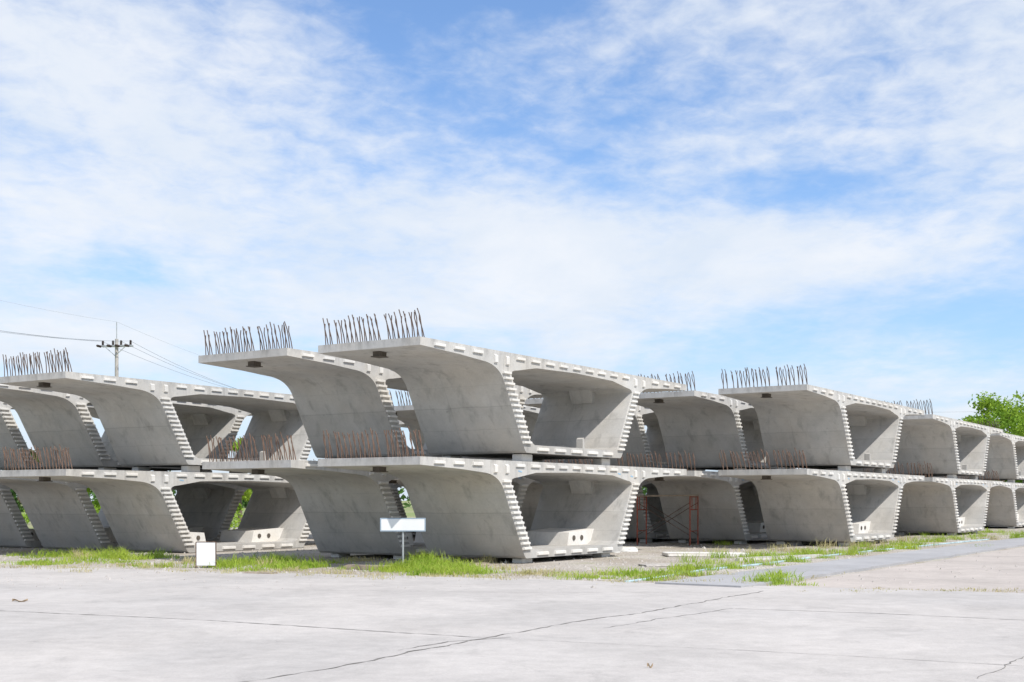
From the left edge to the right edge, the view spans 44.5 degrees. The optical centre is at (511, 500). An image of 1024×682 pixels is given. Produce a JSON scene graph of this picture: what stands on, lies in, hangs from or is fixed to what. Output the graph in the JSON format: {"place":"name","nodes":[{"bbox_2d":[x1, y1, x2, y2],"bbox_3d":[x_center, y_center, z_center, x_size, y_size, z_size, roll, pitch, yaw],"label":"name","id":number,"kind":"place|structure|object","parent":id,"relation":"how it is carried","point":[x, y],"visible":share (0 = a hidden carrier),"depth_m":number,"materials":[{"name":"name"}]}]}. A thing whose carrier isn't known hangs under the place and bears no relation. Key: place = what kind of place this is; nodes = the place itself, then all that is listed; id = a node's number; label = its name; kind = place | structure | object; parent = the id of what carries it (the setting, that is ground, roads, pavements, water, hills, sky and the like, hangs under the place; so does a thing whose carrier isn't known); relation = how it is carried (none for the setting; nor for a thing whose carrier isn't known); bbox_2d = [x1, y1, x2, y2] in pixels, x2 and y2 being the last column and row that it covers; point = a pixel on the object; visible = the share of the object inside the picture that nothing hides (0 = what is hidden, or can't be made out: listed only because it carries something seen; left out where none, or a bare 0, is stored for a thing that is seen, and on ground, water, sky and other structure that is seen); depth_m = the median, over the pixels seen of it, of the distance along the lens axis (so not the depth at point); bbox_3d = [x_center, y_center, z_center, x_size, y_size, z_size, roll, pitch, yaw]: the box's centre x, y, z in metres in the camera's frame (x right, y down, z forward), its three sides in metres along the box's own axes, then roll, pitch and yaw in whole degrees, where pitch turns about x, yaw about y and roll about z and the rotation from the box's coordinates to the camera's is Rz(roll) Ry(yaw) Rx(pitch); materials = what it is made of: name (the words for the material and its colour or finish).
{"place":"outdoors","nodes":[
{"label":"outdoors","id":0,"kind":"place"},
{"bbox_2d":[21,501,415,528],"bbox_3d":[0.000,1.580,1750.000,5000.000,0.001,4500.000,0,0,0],"label":"ground","id":1,"kind":"structure","parent":0,"point":[409,512],"depth_m":149.06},
{"bbox_2d":[10,442,38,512],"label":"tree","id":2,"kind":"object","parent":1,"relation":"on","point":[19,504],"visible":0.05,"depth_m":79.72,"materials":[{"name":"green plant"}]},
{"bbox_2d":[22,505,100,523],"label":"hedge","id":3,"kind":"object","parent":1,"relation":"on","point":[26,518],"visible":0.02,"depth_m":68.90,"materials":[{"name":"green plant"}]},
{"bbox_2d":[86,488,100,513],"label":"tree","id":4,"kind":"object","parent":1,"relation":"on","point":[95,502],"depth_m":73.87,"materials":[{"name":"green plant"}]},
{"bbox_2d":[96,322,132,376],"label":"utility pole","id":5,"kind":"object","parent":1,"relation":"on","point":[116,345],"visible":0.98,"depth_m":79.90,"materials":[{"name":"concrete"}]},
{"bbox_2d":[104,342,226,387],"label":"power cable","id":6,"kind":"object","parent":5,"relation":"attached to","point":[165,367],"visible":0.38,"depth_m":89.12,"materials":[{"name":"black metal"}]},
{"bbox_2d":[123,342,235,388],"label":"power cable","id":7,"kind":"object","parent":5,"relation":"attached to","point":[177,367],"visible":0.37,"depth_m":88.02,"materials":[{"name":"black metal"}]},
{"bbox_2d":[133,342,236,388],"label":"power cable","id":8,"kind":"object","parent":5,"relation":"attached to","point":[176,364],"visible":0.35,"depth_m":85.89,"materials":[{"name":"black metal"}]},
{"bbox_2d":[15,471,1005,507],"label":"treeline","id":9,"kind":"object","parent":1,"relation":"on","point":[401,491],"visible":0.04,"depth_m":252.71,"materials":[{"name":"green plant"}]},
{"bbox_2d":[0,566,1023,681],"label":"road","id":10,"kind":"structure","parent":0,"point":[53,643],"depth_m":14.88,"materials":[{"name":"concrete"}]},
{"bbox_2d":[19,611,469,636],"bbox_3d":[-4.199,1.546,16.130,8.426,0.001,0.279,0,0,26],"label":"road joint","id":11,"kind":"object","parent":10,"relation":"on","point":[259,623],"visible":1,"depth_m":15.55,"materials":[{"name":"grey concrete"}]},
{"bbox_2d":[242,591,760,681],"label":"road crack","id":12,"kind":"object","parent":10,"relation":"on","point":[481,638],"visible":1,"depth_m":13.58,"materials":[{"name":"grey concrete"}]},
{"bbox_2d":[605,608,730,627],"bbox_3d":[2.105,1.546,16.543,0.106,0.001,3.434,0,0,37],"label":"road crack","id":13,"kind":"object","parent":10,"relation":"on","point":[674,616],"visible":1,"depth_m":16.55,"materials":[{"name":"grey concrete"}]},
{"bbox_2d":[483,637,1019,665],"bbox_3d":[2.370,1.546,12.866,6.249,0.001,0.107,0,0,25],"label":"road joint","id":14,"kind":"object","parent":10,"relation":"on","point":[771,651],"visible":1,"depth_m":12.78,"materials":[{"name":"grey concrete"}]},
{"bbox_2d":[736,608,1017,619],"bbox_3d":[5.200,1.546,16.934,4.438,0.001,0.176,0,0,27],"label":"road joint","id":15,"kind":"object","parent":10,"relation":"on","point":[882,613],"visible":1,"depth_m":17.06,"materials":[{"name":"grey concrete"}]},
{"bbox_2d":[0,526,1023,585],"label":"yard","id":16,"kind":"structure","parent":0,"point":[644,550],"depth_m":34.41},
{"bbox_2d":[0,444,309,552],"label":"box girder segment","id":17,"kind":"object","parent":16,"relation":"on","point":[141,510],"visible":0.86,"depth_m":37.65,"materials":[{"name":"concrete"}]},
{"bbox_2d":[98,467,116,469],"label":"support block","id":18,"kind":"object","parent":17,"relation":"on","point":[106,468],"depth_m":39.65,"materials":[{"name":"concrete"}]},
{"bbox_2d":[132,466,150,470],"bbox_3d":[-11.542,-0.950,38.927,0.300,0.220,0.500,0,0,33],"label":"support block","id":19,"kind":"object","parent":17,"relation":"on","point":[141,468],"depth_m":38.78,"materials":[{"name":"concrete"}]},
{"bbox_2d":[181,465,199,471],"bbox_3d":[-9.698,-0.950,37.728,0.300,0.220,0.500,0,0,33],"label":"support block","id":20,"kind":"object","parent":17,"relation":"on","point":[190,468],"depth_m":37.56,"materials":[{"name":"concrete"}]},
{"bbox_2d":[200,469,211,472],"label":"support block","id":21,"kind":"object","parent":17,"relation":"on","point":[203,470],"depth_m":43.11,"materials":[{"name":"concrete"}]},
{"bbox_2d":[195,541,215,567],"bbox_3d":[-7.110,1.264,29.044,0.476,0.611,0.035,0,0,-3],"label":"sign board","id":22,"kind":"object","parent":16,"relation":"on","point":[205,553],"visible":1,"depth_m":29.03,"materials":[{"name":"white paint"}]},
{"bbox_2d":[228,508,243,529],"bbox_3d":[-11.969,0.934,63.013,12.019,1.432,1.755,0,0,-31],"label":"hedge","id":23,"kind":"object","parent":16,"relation":"on","point":[235,521],"visible":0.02,"depth_m":61.98,"materials":[{"name":"green plant"}]},
{"bbox_2d":[230,437,251,522],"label":"tree","id":24,"kind":"object","parent":16,"relation":"on","point":[246,495],"visible":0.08,"depth_m":71.97,"materials":[{"name":"green plant"}]},
{"bbox_2d":[243,572,277,573],"bbox_3d":[-5.340,1.551,26.509,0.774,0.050,0.245,0,0,24],"label":"plank","id":25,"kind":"object","parent":16,"relation":"on","point":[261,572],"visible":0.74,"depth_m":26.39,"materials":[{"name":"beige wood"}]},
{"bbox_2d":[331,553,349,556],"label":"support block","id":26,"kind":"object","parent":16,"relation":"on","point":[340,554],"depth_m":34.59,"materials":[{"name":"concrete"}]},
{"bbox_2d":[202,432,534,554],"bbox_3d":[-2.723,-0.091,35.875,3.065,3.082,13.600,0,0,33],"label":"box girder segment","id":27,"kind":"object","parent":26,"relation":"on","point":[345,510],"visible":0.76,"depth_m":32.93,"materials":[{"name":"concrete"}]},
{"bbox_2d":[344,565,386,569],"bbox_3d":[-3.283,1.526,28.410,1.072,0.100,0.297,0,0,20],"label":"plank","id":28,"kind":"object","parent":16,"relation":"on","point":[361,567],"visible":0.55,"depth_m":28.31,"materials":[{"name":"beige wood"}]},
{"bbox_2d":[352,563,385,564],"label":"concrete slab","id":29,"kind":"structure","parent":16,"relation":"on","point":[366,563],"depth_m":29.90,"materials":[{"name":"grey concrete"}]},
{"bbox_2d":[393,555,412,558],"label":"support block","id":30,"kind":"object","parent":16,"relation":"on","point":[398,556],"depth_m":33.38,"materials":[{"name":"concrete"}]},
{"bbox_2d":[380,518,425,561],"bbox_3d":[-2.460,0.999,28.200,1.024,1.202,0.071,0,0,-2],"label":"post sign","id":31,"kind":"object","parent":16,"relation":"on","point":[402,524],"visible":0.92,"depth_m":28.17,"materials":[{"name":"metal"}]},
{"bbox_2d":[443,556,460,560],"bbox_3d":[-1.583,1.510,32.689,0.300,0.140,0.500,0,0,33],"label":"support block","id":32,"kind":"object","parent":16,"relation":"on","point":[444,557],"depth_m":32.50,"materials":[{"name":"concrete"}]},
{"bbox_2d":[474,562,489,565],"bbox_3d":[-0.766,1.536,29.922,0.182,0.080,0.523,0,0,44],"label":"timber offcut","id":33,"kind":"object","parent":16,"relation":"on","point":[484,563],"visible":0.39,"depth_m":29.96,"materials":[{"name":"beige wood"}]},
{"bbox_2d":[0,532,1018,588],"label":"gravel stones","id":34,"kind":"object","parent":16,"relation":"on","point":[530,577],"visible":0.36,"depth_m":29.70,"materials":[{"name":"stone"}]},
{"bbox_2d":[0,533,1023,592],"bbox_3d":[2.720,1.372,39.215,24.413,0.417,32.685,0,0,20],"label":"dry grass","id":35,"kind":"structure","parent":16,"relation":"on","point":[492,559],"depth_m":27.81,"materials":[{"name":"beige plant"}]},
{"bbox_2d":[1,527,1023,585],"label":"grass","id":36,"kind":"structure","parent":16,"relation":"on","point":[420,565],"depth_m":29.45,"materials":[{"name":"green plant"}]},
{"bbox_2d":[512,558,531,562],"bbox_3d":[0.261,1.510,31.489,0.300,0.140,0.500,0,0,33],"label":"support block","id":37,"kind":"object","parent":16,"relation":"on","point":[521,560],"depth_m":31.32,"materials":[{"name":"concrete"}]},
{"bbox_2d":[593,552,609,556],"bbox_3d":[2.497,1.510,34.926,0.300,0.140,0.500,0,0,33],"label":"support block","id":38,"kind":"object","parent":16,"relation":"on","point":[601,554],"depth_m":34.74,"materials":[{"name":"concrete"}]},
{"bbox_2d":[621,546,637,551],"bbox_3d":[3.530,1.528,38.356,0.713,0.231,0.565,0,0,0],"label":"concrete block","id":39,"kind":"object","parent":16,"relation":"on","point":[629,549],"visible":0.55,"depth_m":38.14,"materials":[{"name":"grey concrete"}]},
{"bbox_2d":[640,538,651,541],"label":"support block","id":40,"kind":"object","parent":16,"relation":"on","point":[644,540],"depth_m":46.93,"materials":[{"name":"concrete"}]},
{"bbox_2d":[638,563,680,566],"bbox_3d":[3.656,1.551,29.921,1.226,0.051,0.513,0,0,-17],"label":"concrete slab","id":41,"kind":"object","parent":16,"relation":"on","point":[659,565],"depth_m":29.70,"materials":[{"name":"grey concrete"}]},
{"bbox_2d":[636,495,698,545],"bbox_3d":[5.520,0.691,44.160,2.271,1.779,1.171,0,0,15],"label":"scaffold","id":42,"kind":"object","parent":16,"relation":"on","point":[689,508],"visible":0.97,"depth_m":43.88,"materials":[{"name":"metal"}]},
{"bbox_2d":[678,539,688,542],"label":"support block","id":43,"kind":"object","parent":16,"relation":"on","point":[683,540],"depth_m":46.05,"materials":[{"name":"concrete"}]},
{"bbox_2d":[617,450,767,539],"bbox_3d":[8.448,-0.109,47.338,3.035,3.079,13.600,0,0,33],"label":"box girder segment","id":44,"kind":"object","parent":43,"relation":"on","point":[729,508],"visible":0.52,"depth_m":44.60,"materials":[{"name":"concrete"}]},
{"bbox_2d":[662,552,748,556],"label":"concrete slab","id":45,"kind":"structure","parent":16,"relation":"on","point":[689,554],"depth_m":34.83,"materials":[{"name":"grey concrete"}]},
{"bbox_2d":[734,540,746,543],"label":"support block","id":46,"kind":"object","parent":16,"relation":"on","point":[740,541],"depth_m":44.87,"materials":[{"name":"concrete"}]},
{"bbox_2d":[735,554,821,560],"bbox_3d":[7.119,1.526,33.196,3.231,0.100,0.161,0,0,-36],"label":"concrete strip","id":47,"kind":"object","parent":16,"relation":"on","point":[786,556],"visible":0.69,"depth_m":33.06,"materials":[{"name":"grey concrete"}]},
{"bbox_2d":[777,541,788,544],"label":"support block","id":48,"kind":"object","parent":16,"relation":"on","point":[781,542],"depth_m":43.97,"materials":[{"name":"concrete"}]},
{"bbox_2d":[787,541,803,544],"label":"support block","id":49,"kind":"object","parent":16,"relation":"on","point":[795,542],"visible":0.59,"depth_m":43.73,"materials":[{"name":"concrete"}]},
{"bbox_2d":[625,539,991,581],"bbox_3d":[10.629,1.560,37.367,0.609,0.058,32.003,0,0,33],"label":"water pipe","id":50,"kind":"object","parent":16,"relation":"on","point":[636,580],"visible":0.38,"depth_m":33.05,"materials":[{"name":"blue plastic"}]},
{"bbox_2d":[801,541,819,543],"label":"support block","id":51,"kind":"object","parent":16,"relation":"on","point":[807,542],"visible":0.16,"depth_m":44.58,"materials":[{"name":"concrete"}]},
{"bbox_2d":[838,542,850,545],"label":"support block","id":52,"kind":"object","parent":16,"relation":"on","point":[842,544],"depth_m":42.77,"materials":[{"name":"concrete"}]},
{"bbox_2d":[958,390,1023,482],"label":"tree","id":53,"kind":"object","parent":16,"relation":"on","point":[996,408],"visible":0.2,"depth_m":97.08,"materials":[{"name":"green plant"}]},
{"bbox_2d":[1005,406,1023,481],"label":"tree","id":54,"kind":"object","parent":16,"relation":"on","point":[1021,413],"visible":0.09,"depth_m":105.14,"materials":[{"name":"green plant"}]},
{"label":"support block","id":55,"kind":"object","parent":16,"relation":"on","visible":0},
{"bbox_2d":[718,448,924,541],"bbox_3d":[11.602,-0.117,45.287,3.111,3.074,13.600,0,0,33],"label":"box girder segment","id":56,"kind":"object","parent":55,"relation":"on","point":[802,504],"visible":1,"depth_m":42.82,"materials":[{"name":"concrete"}]},
{"bbox_2d":[838,465,850,470],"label":"support block","id":57,"kind":"object","parent":56,"relation":"on","point":[844,467],"depth_m":42.78,"materials":[{"name":"concrete"}]},
{"bbox_2d":[874,468,885,472],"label":"support block","id":58,"kind":"object","parent":56,"relation":"on","point":[879,470],"depth_m":46.22,"materials":[{"name":"concrete"}]},
{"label":"support block","id":59,"kind":"object","parent":56,"relation":"on","visible":0},
{"bbox_2d":[718,364,924,468],"bbox_3d":[11.633,-2.738,45.271,3.041,3.075,13.600,0,0,33],"label":"box girder segment","id":60,"kind":"object","parent":59,"relation":"on","point":[822,428],"visible":1,"depth_m":42.74,"materials":[{"name":"concrete"}]},
{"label":"support block","id":61,"kind":"object","parent":16,"relation":"on","visible":0},
{"bbox_2d":[318,426,686,557],"bbox_3d":[0.460,-0.100,33.805,3.072,3.080,13.600,0,0,33],"label":"box girder segment","id":62,"kind":"object","parent":61,"relation":"on","point":[464,507],"visible":1,"depth_m":31.56,"materials":[{"name":"concrete"}]},
{"bbox_2d":[442,455,460,457],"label":"support block","id":63,"kind":"object","parent":62,"relation":"on","point":[452,456],"depth_m":32.52,"materials":[{"name":"concrete"}]},
{"bbox_2d":[318,308,686,459],"bbox_3d":[0.473,-2.717,33.807,3.052,3.074,13.600,0,0,33],"label":"box girder segment","id":64,"kind":"object","parent":63,"relation":"on","point":[465,400],"visible":1,"depth_m":31.50,"materials":[{"name":"concrete"}]},
{"bbox_2d":[512,453,531,461],"bbox_3d":[0.261,-1.070,31.489,0.300,0.220,0.500,0,0,33],"label":"support block","id":65,"kind":"object","parent":62,"relation":"on","point":[527,457],"depth_m":31.32,"materials":[{"name":"concrete"}]},
{"bbox_2d":[532,459,542,461],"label":"support block","id":66,"kind":"object","parent":62,"relation":"on","point":[536,460],"depth_m":35.98,"materials":[{"name":"concrete"}]},
{"bbox_2d":[593,458,609,465],"bbox_3d":[2.497,-1.070,34.926,0.300,0.220,0.500,0,0,33],"label":"support block","id":67,"kind":"object","parent":62,"relation":"on","point":[601,461],"depth_m":34.74,"materials":[{"name":"concrete"}]},
{"bbox_2d":[0,0,1023,500],"label":"sky","id":68,"kind":"structure","parent":0,"point":[834,188],"materials":[{"name":"blue"}]},
{"bbox_2d":[655,538,1023,587],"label":"path","id":69,"kind":"structure","parent":0,"point":[830,568],"depth_m":29.57,"materials":[{"name":"grey concrete"}]},
{"bbox_2d":[777,547,1023,592],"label":"sandy ground","id":70,"kind":"structure","parent":0,"point":[945,579],"depth_m":25.74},
{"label":"support block","id":71,"kind":"object","parent":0,"visible":0},
{"bbox_2d":[636,371,795,469],"bbox_3d":[8.434,-2.730,47.341,3.061,3.080,13.600,0,0,33],"label":"box girder segment","id":72,"kind":"object","parent":71,"relation":"on","point":[705,428],"visible":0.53,"depth_m":44.54,"materials":[{"name":"concrete"}]},
{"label":"support block","id":73,"kind":"object","parent":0,"visible":0},
{"bbox_2d":[545,459,669,538],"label":"box girder segment","id":74,"kind":"object","parent":73,"relation":"on","point":[661,531],"visible":0.21,"depth_m":46.77,"materials":[{"name":"concrete"}]},
{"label":"support block","id":75,"kind":"object","parent":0,"visible":0},
{"bbox_2d":[523,398,704,470],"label":"box girder segment","id":76,"kind":"object","parent":75,"relation":"on","point":[639,441],"visible":0.18,"depth_m":46.63,"materials":[{"name":"concrete"}]},
{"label":"support block","id":77,"kind":"object","parent":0,"visible":0},
{"bbox_2d":[520,481,542,530],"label":"box girder segment","id":78,"kind":"object","parent":77,"relation":"on","point":[528,508],"visible":0.02,"depth_m":48.49,"materials":[{"name":"concrete"}]},
{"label":"support block","id":79,"kind":"object","parent":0,"visible":0},
{"bbox_2d":[506,405,643,463],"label":"box girder segment","id":80,"kind":"object","parent":79,"relation":"on","point":[531,414],"visible":0.06,"depth_m":48.06,"materials":[{"name":"concrete"}]},
{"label":"support block","id":81,"kind":"object","parent":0,"visible":0},
{"bbox_2d":[389,479,405,488],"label":"box girder segment","id":82,"kind":"object","parent":81,"relation":"on","point":[396,481],"visible":0.02,"depth_m":48.76,"materials":[{"name":"concrete"}]},
{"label":"support block","id":83,"kind":"object","parent":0,"visible":0},
{"bbox_2d":[389,390,424,448],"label":"box girder segment","id":84,"kind":"object","parent":83,"relation":"on","point":[406,415],"visible":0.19,"depth_m":50.06,"materials":[{"name":"concrete"}]},
{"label":"support block","id":85,"kind":"object","parent":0,"visible":0},
{"bbox_2d":[313,459,415,533],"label":"box girder segment","id":86,"kind":"object","parent":85,"relation":"on","point":[397,498],"visible":0.09,"depth_m":52.20,"materials":[{"name":"concrete"}]},
{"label":"support block","id":87,"kind":"object","parent":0,"visible":0},
{"bbox_2d":[398,420,407,427],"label":"box girder segment","id":88,"kind":"object","parent":87,"relation":"on","point":[401,424],"depth_m":55.24,"materials":[{"name":"concrete"}]},
{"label":"support block","id":89,"kind":"object","parent":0,"visible":0},
{"bbox_2d":[890,399,1002,475],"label":"box girder segment","id":90,"kind":"object","parent":89,"relation":"on","point":[943,446],"visible":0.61,"depth_m":55.92,"materials":[{"name":"concrete"}]},
{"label":"support block","id":91,"kind":"object","parent":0,"visible":0},
{"bbox_2d":[828,468,890,473],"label":"box girder segment","id":92,"kind":"object","parent":91,"relation":"on","point":[870,470],"depth_m":57.82,"materials":[{"name":"concrete"}]},
{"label":"support block","id":93,"kind":"object","parent":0,"visible":0},
{"bbox_2d":[942,470,1023,525],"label":"box girder segment","id":94,"kind":"object","parent":93,"relation":"on","point":[1005,505],"visible":0.49,"depth_m":68.98,"materials":[{"name":"concrete"}]},
{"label":"support block","id":95,"kind":"object","parent":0,"visible":0},
{"bbox_2d":[961,420,1023,479],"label":"box girder segment","id":96,"kind":"object","parent":95,"relation":"on","point":[1005,457],"visible":0.43,"depth_m":68.98,"materials":[{"name":"concrete"}]},
{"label":"support block","id":97,"kind":"object","parent":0,"visible":0},
{"bbox_2d":[198,321,542,459],"bbox_3d":[-2.786,-2.710,35.763,3.049,3.079,13.600,0,0,33],"label":"box girder segment","id":98,"kind":"object","parent":97,"relation":"on","point":[330,394],"visible":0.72,"depth_m":32.60,"materials":[{"name":"concrete"}]},
{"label":"support block","id":99,"kind":"object","parent":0,"visible":0},
{"bbox_2d":[0,347,311,467],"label":"box girder segment","id":100,"kind":"object","parent":99,"relation":"on","point":[140,422],"visible":0.78,"depth_m":37.42,"materials":[{"name":"concrete"}]},
{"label":"support block","id":101,"kind":"object","parent":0,"visible":0},
{"bbox_2d":[0,477,248,549],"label":"box girder segment","id":102,"kind":"object","parent":101,"relation":"on","point":[62,514],"visible":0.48,"depth_m":39.88,"materials":[{"name":"concrete"}]},
{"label":"support block","id":103,"kind":"object","parent":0,"visible":0},
{"bbox_2d":[0,384,251,470],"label":"box girder segment","id":104,"kind":"object","parent":103,"relation":"on","point":[49,419],"visible":0.48,"depth_m":39.67,"materials":[{"name":"concrete"}]},
{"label":"support block","id":105,"kind":"object","parent":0,"visible":0},
{"bbox_2d":[0,484,173,546],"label":"box girder segment","id":106,"kind":"object","parent":105,"relation":"on","point":[15,531],"visible":0.3,"depth_m":41.18,"materials":[{"name":"concrete"}]},
{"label":"support block","id":107,"kind":"object","parent":106,"relation":"on","visible":0},
{"bbox_2d":[0,401,131,470],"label":"box girder segment","id":108,"kind":"object","parent":107,"relation":"on","point":[11,436],"visible":0.22,"depth_m":41.15,"materials":[{"name":"concrete"}]},
{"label":"support block","id":109,"kind":"object","parent":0,"visible":0},
{"bbox_2d":[863,461,1002,532],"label":"box girder segment","id":110,"kind":"object","parent":109,"relation":"on","point":[938,504],"visible":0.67,"depth_m":55.96,"materials":[{"name":"concrete"}]},
{"bbox_2d":[947,474,956,478],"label":"support block","id":111,"kind":"object","parent":110,"relation":"on","point":[951,475],"depth_m":55.96,"materials":[{"name":"concrete"}]},
{"bbox_2d":[969,475,977,479],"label":"support block","id":112,"kind":"object","parent":110,"relation":"on","point":[974,477],"depth_m":59.39,"materials":[{"name":"concrete"}]}
]}

